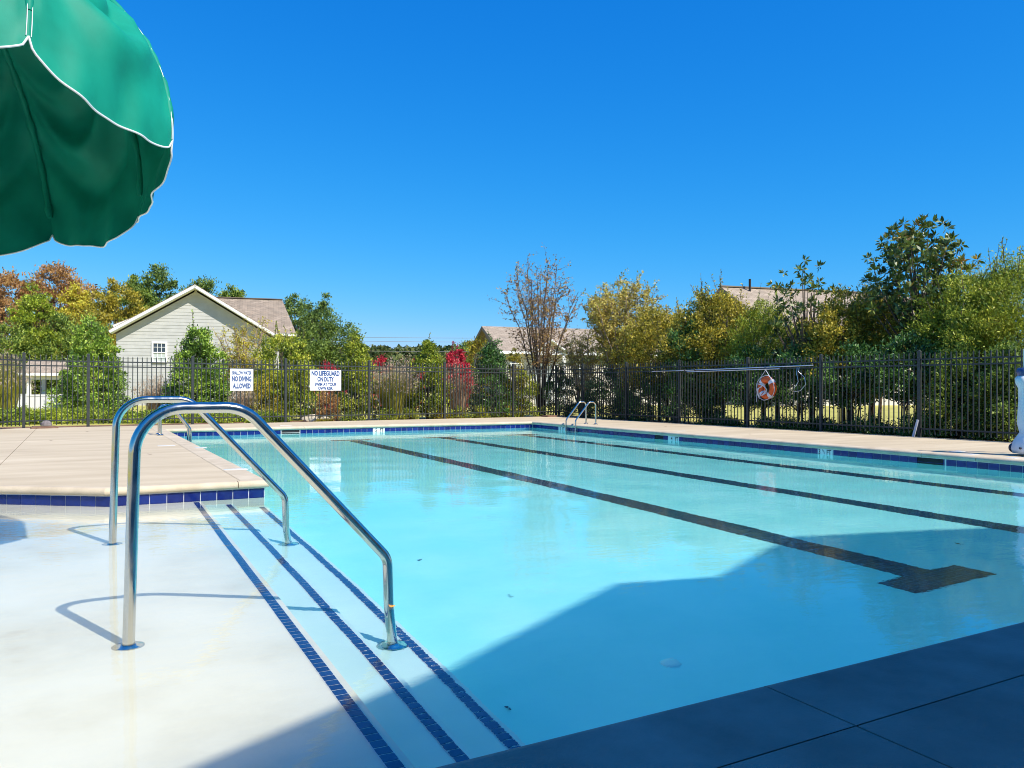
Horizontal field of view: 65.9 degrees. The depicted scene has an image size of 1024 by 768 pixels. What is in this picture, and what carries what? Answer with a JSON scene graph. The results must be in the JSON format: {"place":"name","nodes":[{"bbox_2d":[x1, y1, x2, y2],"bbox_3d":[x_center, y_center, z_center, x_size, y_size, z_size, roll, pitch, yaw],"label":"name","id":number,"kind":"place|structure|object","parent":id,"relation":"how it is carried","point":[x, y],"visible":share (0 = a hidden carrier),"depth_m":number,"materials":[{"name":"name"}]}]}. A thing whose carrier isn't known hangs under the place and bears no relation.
{"place":"outdoors","nodes":[
{"label":"outdoors","id":0,"kind":"place"},
{"bbox_2d":[0,348,36,409],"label":"ornamental grass","id":1,"kind":"object","parent":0,"point":[9,387],"depth_m":23.86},
{"bbox_2d":[18,361,106,393],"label":"pavilion","id":2,"kind":"structure","parent":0,"point":[44,372],"depth_m":50.39,"materials":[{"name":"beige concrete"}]},
{"bbox_2d":[0,0,173,255],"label":"umbrella","id":3,"kind":"object","parent":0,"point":[86,128],"visible":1,"depth_m":5.40,"materials":[{"name":"green fabric"}]},
{"bbox_2d":[366,359,418,418],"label":"ornamental grass","id":4,"kind":"object","parent":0,"point":[393,388],"depth_m":24.70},
{"bbox_2d":[393,353,424,418],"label":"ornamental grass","id":5,"kind":"object","parent":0,"point":[410,375],"depth_m":25.88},
{"bbox_2d":[436,360,478,417],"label":"ornamental grass","id":6,"kind":"object","parent":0,"point":[473,392],"depth_m":25.90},
{"bbox_2d":[0,391,1013,439],"bbox_3d":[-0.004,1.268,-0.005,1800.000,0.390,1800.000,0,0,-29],"label":"ground","id":7,"kind":"structure","parent":0,"point":[784,414],"depth_m":33.21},
{"bbox_2d":[0,405,28,424],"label":"hedge","id":8,"kind":"object","parent":7,"relation":"on","point":[9,414],"visible":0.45,"depth_m":21.62,"materials":[{"name":"green plant"}]},
{"bbox_2d":[0,266,52,372],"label":"autumn tree","id":9,"kind":"object","parent":7,"relation":"on","point":[8,279],"visible":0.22,"depth_m":70.87,"materials":[{"name":"orange plant"}]},
{"bbox_2d":[0,318,55,394],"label":"leafy tree","id":10,"kind":"object","parent":7,"relation":"on","point":[19,342],"visible":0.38,"depth_m":55.91,"materials":[{"name":"green plant"}]},
{"bbox_2d":[1,403,57,425],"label":"hedge","id":11,"kind":"object","parent":7,"relation":"on","point":[37,416],"visible":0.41,"depth_m":22.00,"materials":[{"name":"green plant"}]},
{"bbox_2d":[1,278,73,393],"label":"lime tree","id":12,"kind":"object","parent":7,"relation":"on","point":[27,306],"visible":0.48,"depth_m":57.35,"materials":[{"name":"green plant"}]},
{"bbox_2d":[26,394,61,411],"bbox_3d":[-15.636,0.736,27.249,0.050,0.770,3.502,0,0,2],"label":"vinyl fence","id":13,"kind":"object","parent":7,"relation":"on","point":[37,400],"visible":0.19,"depth_m":26.12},
{"bbox_2d":[0,260,100,386],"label":"autumn tree","id":14,"kind":"object","parent":7,"relation":"on","point":[59,276],"visible":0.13,"depth_m":73.48,"materials":[{"name":"orange plant"}]},
{"bbox_2d":[8,309,96,394],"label":"leafy tree","id":15,"kind":"object","parent":7,"relation":"on","point":[64,320],"visible":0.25,"depth_m":57.35,"materials":[{"name":"green plant"}]},
{"bbox_2d":[35,405,79,423],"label":"hedge","id":16,"kind":"object","parent":7,"relation":"on","point":[48,410],"visible":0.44,"depth_m":22.58,"materials":[{"name":"green plant"}]},
{"bbox_2d":[56,281,93,342],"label":"autumn tree","id":17,"kind":"object","parent":7,"relation":"on","point":[76,305],"visible":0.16,"depth_m":69.30,"materials":[{"name":"yellow plant"}]},
{"bbox_2d":[58,405,105,423],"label":"hedge","id":18,"kind":"object","parent":7,"relation":"on","point":[80,413],"visible":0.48,"depth_m":22.78,"materials":[{"name":"green plant"}]},
{"bbox_2d":[43,310,138,411],"bbox_3d":[-13.459,-0.584,25.547,2.672,3.609,2.598,0,0,-6],"label":"holly tree","id":19,"kind":"object","parent":7,"relation":"on","point":[97,344],"visible":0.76,"depth_m":25.13,"materials":[{"name":"green plant"}]},
{"bbox_2d":[67,307,115,398],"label":"leafy tree","id":20,"kind":"object","parent":7,"relation":"on","point":[100,314],"visible":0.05,"depth_m":61.99,"materials":[{"name":"green plant"}]},
{"bbox_2d":[69,277,149,359],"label":"leafy tree","id":21,"kind":"object","parent":7,"relation":"on","point":[110,300],"visible":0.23,"depth_m":65.31,"materials":[{"name":"yellow plant"}]},
{"bbox_2d":[94,407,135,423],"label":"hedge","id":22,"kind":"object","parent":7,"relation":"on","point":[111,415],"visible":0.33,"depth_m":22.85,"materials":[{"name":"green plant"}]},
{"bbox_2d":[105,273,156,321],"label":"oak tree","id":23,"kind":"object","parent":7,"relation":"on","point":[132,282],"visible":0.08,"depth_m":79.39,"materials":[{"name":"green plant"}]},
{"bbox_2d":[125,407,173,423],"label":"hedge","id":24,"kind":"object","parent":7,"relation":"on","point":[140,415],"visible":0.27,"depth_m":22.90,"materials":[{"name":"green plant"}]},
{"bbox_2d":[129,372,186,410],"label":"ornamental grass","id":25,"kind":"object","parent":7,"relation":"on","point":[159,384],"depth_m":24.88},
{"bbox_2d":[131,262,185,308],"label":"oak tree","id":26,"kind":"object","parent":7,"relation":"on","point":[159,275],"visible":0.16,"depth_m":81.35,"materials":[{"name":"green plant"}]},
{"bbox_2d":[166,413,203,423],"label":"hedge","id":27,"kind":"object","parent":7,"relation":"on","point":[171,421],"visible":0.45,"depth_m":23.04,"materials":[{"name":"green plant"}]},
{"bbox_2d":[161,309,233,404],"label":"holly tree","id":28,"kind":"object","parent":7,"relation":"on","point":[199,346],"visible":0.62,"depth_m":24.67,"materials":[{"name":"green plant"}]},
{"bbox_2d":[167,275,228,296],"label":"oak tree","id":29,"kind":"object","parent":7,"relation":"on","point":[208,286],"visible":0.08,"depth_m":83.36,"materials":[{"name":"green plant"}]},
{"bbox_2d":[109,284,294,405],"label":"house","id":30,"kind":"structure","parent":7,"relation":"on","point":[158,330],"depth_m":44.56,"materials":[{"name":"grey"}]},
{"bbox_2d":[152,342,166,361],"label":"window","id":31,"kind":"structure","parent":30,"relation":"in","point":[159,349],"depth_m":44.21,"materials":[{"name":"clear glass"}]},
{"bbox_2d":[220,283,246,297],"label":"oak tree","id":32,"kind":"object","parent":7,"relation":"on","point":[233,292],"visible":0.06,"depth_m":84.12,"materials":[{"name":"green plant"}]},
{"bbox_2d":[228,391,256,407],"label":"ornamental grass","id":33,"kind":"object","parent":7,"relation":"on","point":[242,399],"depth_m":23.89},
{"bbox_2d":[215,329,274,408],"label":"leafy shrub","id":34,"kind":"object","parent":7,"relation":"on","point":[247,359],"visible":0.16,"depth_m":26.59,"materials":[{"name":"green plant"}]},
{"bbox_2d":[213,316,284,407],"bbox_3d":[-8.845,-0.604,26.391,1.981,3.531,2.192,0,0,15],"label":"crape myrtle","id":35,"kind":"object","parent":7,"relation":"on","point":[240,355],"visible":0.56,"depth_m":26.27,"materials":[{"name":"green plant"}]},
{"bbox_2d":[233,376,291,413],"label":"leafy shrub","id":36,"kind":"object","parent":7,"relation":"on","point":[263,396],"visible":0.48,"depth_m":24.41,"materials":[{"name":"green plant"}]},
{"bbox_2d":[248,321,318,418],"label":"holly tree","id":37,"kind":"object","parent":7,"relation":"on","point":[291,354],"visible":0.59,"depth_m":25.18,"materials":[{"name":"green plant"}]},
{"bbox_2d":[271,292,331,367],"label":"pin oak","id":38,"kind":"object","parent":7,"relation":"on","point":[297,310],"visible":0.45,"depth_m":61.71,"materials":[{"name":"green plant"}]},
{"bbox_2d":[274,351,329,420],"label":"leafy shrub","id":39,"kind":"object","parent":7,"relation":"on","point":[311,396],"visible":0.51,"depth_m":24.92,"materials":[{"name":"green plant"}]},
{"bbox_2d":[296,292,366,369],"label":"pin oak","id":40,"kind":"object","parent":7,"relation":"on","point":[325,325],"visible":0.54,"depth_m":65.05,"materials":[{"name":"green plant"}]},
{"bbox_2d":[279,343,473,392],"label":"woods","id":41,"kind":"object","parent":7,"relation":"on","point":[374,352],"visible":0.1,"depth_m":155.03,"materials":[{"name":"green plant"}]},
{"bbox_2d":[370,353,392,406],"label":"red shrub","id":42,"kind":"object","parent":7,"relation":"on","point":[383,360],"visible":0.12,"depth_m":32.92,"materials":[{"name":"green plant"}]},
{"bbox_2d":[456,340,473,394],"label":"leafy tree","id":43,"kind":"object","parent":7,"relation":"on","point":[463,345],"visible":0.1,"depth_m":79.37,"materials":[{"name":"green plant"}]},
{"bbox_2d":[464,334,491,416],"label":"leafy shrub","id":44,"kind":"object","parent":7,"relation":"on","point":[472,347],"visible":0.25,"depth_m":28.89,"materials":[{"name":"green plant"}]},
{"bbox_2d":[0,415,1012,441],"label":"mulch bed","id":45,"kind":"object","parent":7,"relation":"on","point":[965,438],"visible":0.21,"depth_m":21.87,"materials":[{"name":"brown wood"}]},
{"bbox_2d":[0,353,22,426],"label":"metal fence","id":46,"kind":"object","parent":45,"relation":"on","point":[11,365],"visible":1,"depth_m":18.27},
{"bbox_2d":[198,413,245,422],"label":"hedge","id":47,"kind":"object","parent":45,"relation":"on","point":[231,420],"visible":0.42,"depth_m":23.17,"materials":[{"name":"green plant"}]},
{"bbox_2d":[239,408,292,422],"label":"hedge","id":48,"kind":"object","parent":45,"relation":"on","point":[275,420],"visible":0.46,"depth_m":23.43,"materials":[{"name":"green plant"}]},
{"bbox_2d":[22,352,557,427],"bbox_3d":[-4.979,0.212,22.998,15.793,1.865,0.074,0,0,-34],"label":"metal fence","id":49,"kind":"object","parent":45,"relation":"on","point":[192,368],"visible":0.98,"depth_m":22.27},
{"bbox_2d":[230,369,252,390],"bbox_3d":[-7.304,-0.112,21.354,0.610,0.595,0.008,0,0,-34],"label":"pool sign","id":50,"kind":"object","parent":49,"relation":"attached to","point":[241,379],"visible":1,"depth_m":21.35,"materials":[{"name":"white"}]},
{"bbox_2d":[310,370,340,390],"bbox_3d":[-5.348,-0.108,22.676,0.930,0.590,0.008,0,0,-34],"label":"pool sign","id":51,"kind":"object","parent":49,"relation":"attached to","point":[325,380],"visible":1,"depth_m":22.67,"materials":[{"name":"white"}]},
{"bbox_2d":[311,391,340,420],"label":"leafy shrub","id":52,"kind":"object","parent":45,"relation":"on","point":[322,407],"visible":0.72,"depth_m":24.21,"materials":[{"name":"orange plant"}]},
{"bbox_2d":[338,410,365,420],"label":"shrub","id":53,"kind":"object","parent":45,"relation":"on","point":[349,419],"visible":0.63,"depth_m":23.80,"materials":[{"name":"green plant"}]},
{"bbox_2d":[325,329,385,419],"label":"holly tree","id":54,"kind":"object","parent":45,"relation":"on","point":[354,352],"visible":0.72,"depth_m":24.75,"materials":[{"name":"green plant"}]},
{"bbox_2d":[377,407,399,419],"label":"shrub","id":55,"kind":"object","parent":45,"relation":"on","point":[387,418],"visible":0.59,"depth_m":24.38,"materials":[{"name":"green plant"}]},
{"bbox_2d":[400,408,420,419],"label":"shrub","id":56,"kind":"object","parent":45,"relation":"on","point":[415,416],"visible":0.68,"depth_m":24.84,"materials":[{"name":"green plant"}]},
{"bbox_2d":[401,333,455,418],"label":"holly tree","id":57,"kind":"object","parent":45,"relation":"on","point":[431,357],"visible":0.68,"depth_m":25.48,"materials":[{"name":"green plant"}]},
{"bbox_2d":[437,341,476,414],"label":"red shrub","id":58,"kind":"object","parent":45,"relation":"on","point":[452,357],"visible":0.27,"depth_m":26.35,"materials":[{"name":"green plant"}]},
{"bbox_2d":[448,405,470,418],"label":"shrub","id":59,"kind":"object","parent":45,"relation":"on","point":[463,416],"visible":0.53,"depth_m":25.78,"materials":[{"name":"green plant"}]},
{"bbox_2d":[469,404,490,417],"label":"shrub","id":60,"kind":"object","parent":45,"relation":"on","point":[478,416],"visible":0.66,"depth_m":26.26,"materials":[{"name":"green plant"}]},
{"bbox_2d":[466,331,522,416],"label":"evergreen shrub","id":61,"kind":"object","parent":45,"relation":"on","point":[490,354],"visible":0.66,"depth_m":26.99,"materials":[{"name":"green plant"}]},
{"bbox_2d":[500,347,528,415],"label":"leafy shrub","id":62,"kind":"object","parent":45,"relation":"on","point":[514,357],"visible":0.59,"depth_m":27.03,"materials":[{"name":"green plant"}]},
{"bbox_2d":[502,370,547,416],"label":"leafy shrub","id":63,"kind":"object","parent":45,"relation":"on","point":[534,393],"visible":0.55,"depth_m":27.23,"materials":[{"name":"green plant"}]},
{"bbox_2d":[489,246,585,416],"bbox_3d":[1.050,-1.869,28.219,3.100,6.134,3.007,0,0,42],"label":"crape myrtle","id":64,"kind":"object","parent":45,"relation":"on","point":[541,346],"visible":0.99,"depth_m":27.98,"materials":[{"name":"brown plant"}]},
{"bbox_2d":[541,367,579,416],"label":"evergreen shrub","id":65,"kind":"object","parent":45,"relation":"on","point":[557,389],"visible":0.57,"depth_m":27.84,"materials":[{"name":"green plant"}]},
{"bbox_2d":[555,328,604,416],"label":"crape myrtle","id":66,"kind":"object","parent":45,"relation":"on","point":[578,354],"visible":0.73,"depth_m":27.83,"materials":[{"name":"green plant"}]},
{"bbox_2d":[568,366,634,419],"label":"evergreen shrub","id":67,"kind":"object","parent":45,"relation":"on","point":[590,406],"visible":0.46,"depth_m":26.42,"materials":[{"name":"green plant"}]},
{"bbox_2d":[580,268,685,418],"bbox_3d":[4.024,-1.411,26.650,3.833,5.232,3.636,0,0,21],"label":"crape myrtle","id":68,"kind":"object","parent":45,"relation":"on","point":[605,328],"visible":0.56,"depth_m":26.51,"materials":[{"name":"beige plant"}]},
{"bbox_2d":[611,365,681,421],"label":"evergreen shrub","id":69,"kind":"object","parent":45,"relation":"on","point":[643,403],"visible":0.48,"depth_m":24.59,"materials":[{"name":"green plant"}]},
{"bbox_2d":[607,297,700,421],"bbox_3d":[4.806,-0.777,25.142,3.533,3.945,3.650,0,0,-29],"label":"leafy tree","id":70,"kind":"object","parent":45,"relation":"on","point":[642,333],"visible":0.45,"depth_m":24.64,"materials":[{"name":"green plant"}]},
{"bbox_2d":[654,308,732,422],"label":"evergreen tree","id":71,"kind":"object","parent":45,"relation":"on","point":[675,336],"visible":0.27,"depth_m":22.84,"materials":[{"name":"green plant"}]},
{"bbox_2d":[660,347,730,423],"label":"evergreen shrub","id":72,"kind":"object","parent":45,"relation":"on","point":[669,391],"visible":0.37,"depth_m":22.75,"materials":[{"name":"green plant"}]},
{"bbox_2d":[652,271,772,420],"bbox_3d":[5.802,-1.086,23.146,3.533,4.555,3.232,0,0,-7],"label":"leafy tree","id":73,"kind":"object","parent":45,"relation":"on","point":[704,303],"visible":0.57,"depth_m":22.69,"materials":[{"name":"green plant"}]},
{"bbox_2d":[691,411,750,426],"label":"shrub","id":74,"kind":"object","parent":45,"relation":"on","point":[739,424],"visible":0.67,"depth_m":21.62,"materials":[{"name":"green plant"}]},
{"bbox_2d":[710,340,791,414],"bbox_3d":[6.587,-0.005,21.379,2.310,2.380,1.966,0,0,6],"label":"evergreen shrub","id":75,"kind":"object","parent":45,"relation":"on","point":[754,352],"visible":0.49,"depth_m":21.07,"materials":[{"name":"green plant"}]},
{"bbox_2d":[719,283,808,425],"bbox_3d":[7.015,-0.832,21.948,2.757,4.043,2.973,0,0,-29],"label":"willowy tree","id":76,"kind":"object","parent":45,"relation":"on","point":[768,312],"visible":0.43,"depth_m":21.62,"materials":[{"name":"green plant"}]},
{"bbox_2d":[745,409,806,429],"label":"shrub","id":77,"kind":"object","parent":45,"relation":"on","point":[773,426],"visible":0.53,"depth_m":20.03,"materials":[{"name":"green plant"}]},
{"bbox_2d":[557,349,1022,438],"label":"metal fence","id":78,"kind":"object","parent":45,"relation":"on","point":[919,359],"visible":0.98,"depth_m":18.44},
{"bbox_2d":[684,367,779,371],"bbox_3d":[5.688,-0.368,20.653,0.098,0.084,3.271,0,0,-32],"label":"rescue pole","id":79,"kind":"object","parent":78,"relation":"attached to","point":[765,368],"visible":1,"depth_m":20.56,"materials":[{"name":"silver metal"}]},
{"bbox_2d":[652,365,813,391],"bbox_3d":[5.554,-0.126,20.795,0.069,0.640,5.559,0,0,-32],"label":"rescue pole","id":80,"kind":"object","parent":78,"relation":"attached to","point":[746,368],"visible":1,"depth_m":19.94,"materials":[{"name":"silver metal"}]},
{"bbox_2d":[756,370,776,401],"bbox_3d":[6.304,0.051,19.548,0.203,0.809,0.627,0,0,-25],"label":"life ring","id":81,"kind":"object","parent":78,"relation":"hanging from","point":[763,393],"visible":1,"depth_m":19.49,"materials":[{"name":"orange plastic"}]},
{"bbox_2d":[766,340,830,429],"bbox_3d":[7.163,0.023,19.890,2.028,2.315,1.753,0,0,-29],"label":"evergreen shrub","id":82,"kind":"object","parent":45,"relation":"on","point":[791,352],"visible":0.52,"depth_m":19.71,"materials":[{"name":"green plant"}]},
{"bbox_2d":[764,255,848,417],"bbox_3d":[7.407,-1.096,20.545,2.384,4.558,2.140,0,0,-29],"label":"magnolia tree","id":83,"kind":"object","parent":45,"relation":"on","point":[800,308],"visible":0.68,"depth_m":20.42,"materials":[{"name":"green plant"}]},
{"bbox_2d":[788,415,843,431],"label":"shrub","id":84,"kind":"object","parent":45,"relation":"on","point":[827,429],"visible":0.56,"depth_m":19.01,"materials":[{"name":"green plant"}]},
{"bbox_2d":[810,339,906,426],"bbox_3d":[8.070,0.036,18.820,2.051,2.286,2.181,0,0,-29],"label":"evergreen shrub","id":85,"kind":"object","parent":45,"relation":"on","point":[863,350],"visible":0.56,"depth_m":18.60,"materials":[{"name":"green plant"}]},
{"bbox_2d":[833,411,899,434],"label":"shrub","id":86,"kind":"object","parent":45,"relation":"on","point":[862,431],"visible":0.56,"depth_m":18.14,"materials":[{"name":"green plant"}]},
{"bbox_2d":[857,329,949,434],"bbox_3d":[8.858,-0.034,17.779,1.970,2.419,1.670,0,0,10],"label":"evergreen shrub","id":87,"kind":"object","parent":45,"relation":"on","point":[894,345],"visible":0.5,"depth_m":17.50,"materials":[{"name":"green plant"}]},
{"bbox_2d":[892,407,957,438],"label":"shrub","id":88,"kind":"object","parent":45,"relation":"on","point":[926,434],"visible":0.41,"depth_m":16.86,"materials":[{"name":"green plant"}]},
{"bbox_2d":[912,340,995,438],"bbox_3d":[9.438,0.119,16.918,2.096,2.200,1.999,0,0,-29],"label":"leafy shrub","id":89,"kind":"object","parent":45,"relation":"on","point":[958,349],"visible":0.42,"depth_m":16.55,"materials":[{"name":"green plant"}]},
{"bbox_2d":[958,337,1023,441],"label":"leafy shrub","id":90,"kind":"object","parent":45,"relation":"on","point":[1012,346],"visible":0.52,"depth_m":15.72,"materials":[{"name":"green plant"}]},
{"bbox_2d":[0,417,1023,767],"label":"pool deck","id":91,"kind":"structure","parent":7,"relation":"on","point":[956,703],"depth_m":2.57,"materials":[{"name":"concrete"}]},
{"bbox_2d":[156,404,191,441],"bbox_3d":[-6.919,1.200,16.182,0.679,1.572,0.528,0,0,-29],"label":"pool ladder","id":92,"kind":"object","parent":91,"relation":"attached to","point":[189,430],"visible":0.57,"depth_m":16.13,"materials":[{"name":"silver metal"}]},
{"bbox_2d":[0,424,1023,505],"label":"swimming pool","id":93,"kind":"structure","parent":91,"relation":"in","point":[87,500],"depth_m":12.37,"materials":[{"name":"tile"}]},
{"bbox_2d":[109,396,288,542],"bbox_3d":[-2.404,0.963,6.206,1.453,1.739,0.170,0,0,-29],"label":"handrail","id":94,"kind":"object","parent":93,"relation":"on","point":[231,442],"visible":0.62,"depth_m":6.00,"materials":[{"name":"silver metal"}]},
{"bbox_2d":[122,402,393,642],"bbox_3d":[-1.185,0.957,3.909,1.423,1.739,0.170,0,0,-29],"label":"handrail","id":95,"kind":"object","parent":93,"relation":"on","point":[147,423],"visible":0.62,"depth_m":3.70,"materials":[{"name":"silver metal"}]},
{"bbox_2d":[0,428,1023,767],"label":"water","id":96,"kind":"structure","parent":93,"relation":"in","point":[550,584],"depth_m":4.46,"materials":[{"name":"liquid"}]},
{"bbox_2d":[565,401,597,431],"bbox_3d":[1.853,1.247,21.189,0.759,1.572,0.588,0,0,-29],"label":"pool ladder","id":97,"kind":"object","parent":91,"relation":"attached to","point":[585,409],"visible":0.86,"depth_m":21.21,"materials":[{"name":"silver metal"}]},
{"bbox_2d":[1008,349,1023,453],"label":"pool lift","id":98,"kind":"object","parent":91,"relation":"on","point":[1016,445],"visible":1,"depth_m":11.64,"materials":[{"name":"white plastic"}]},
{"bbox_2d":[466,326,670,405],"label":"house","id":99,"kind":"structure","parent":7,"relation":"on","point":[496,332],"depth_m":47.23,"materials":[{"name":"beige"}]},
{"bbox_2d":[534,361,557,403],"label":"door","id":100,"kind":"structure","parent":99,"relation":"in","point":[540,361],"depth_m":46.21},
{"bbox_2d":[712,279,937,405],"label":"house","id":101,"kind":"structure","parent":7,"relation":"on","point":[752,293],"depth_m":53.21,"materials":[{"name":"beige"}]},
{"bbox_2d":[795,281,906,428],"bbox_3d":[8.265,-0.673,20.017,3.366,3.722,3.021,0,0,-29],"label":"leafy tree","id":102,"kind":"object","parent":7,"relation":"on","point":[854,320],"visible":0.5,"depth_m":19.45,"materials":[{"name":"green plant"}]},
{"bbox_2d":[833,257,906,425],"bbox_3d":[9.305,-1.064,20.498,2.529,4.508,2.274,0,0,-29],"label":"willowy tree","id":103,"kind":"object","parent":7,"relation":"on","point":[874,329],"visible":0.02,"depth_m":20.16,"materials":[{"name":"green plant"}]},
{"bbox_2d":[859,214,985,423],"bbox_3d":[9.723,-1.461,18.975,2.858,5.288,2.683,0,0,13],"label":"magnolia tree","id":104,"kind":"object","parent":7,"relation":"on","point":[898,301],"visible":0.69,"depth_m":18.73,"materials":[{"name":"green plant"}]},
{"bbox_2d":[898,252,1023,435],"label":"willowy tree","id":105,"kind":"object","parent":7,"relation":"on","point":[930,316],"visible":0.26,"depth_m":17.79,"materials":[{"name":"green plant"}]},
{"bbox_2d":[933,236,1023,438],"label":"willowy tree","id":106,"kind":"object","parent":7,"relation":"on","point":[1007,280],"visible":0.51,"depth_m":16.73,"materials":[{"name":"green plant"}]},
{"bbox_2d":[0,0,1023,350],"label":"sky","id":107,"kind":"structure","parent":0,"point":[394,160],"materials":[{"name":"blue"}]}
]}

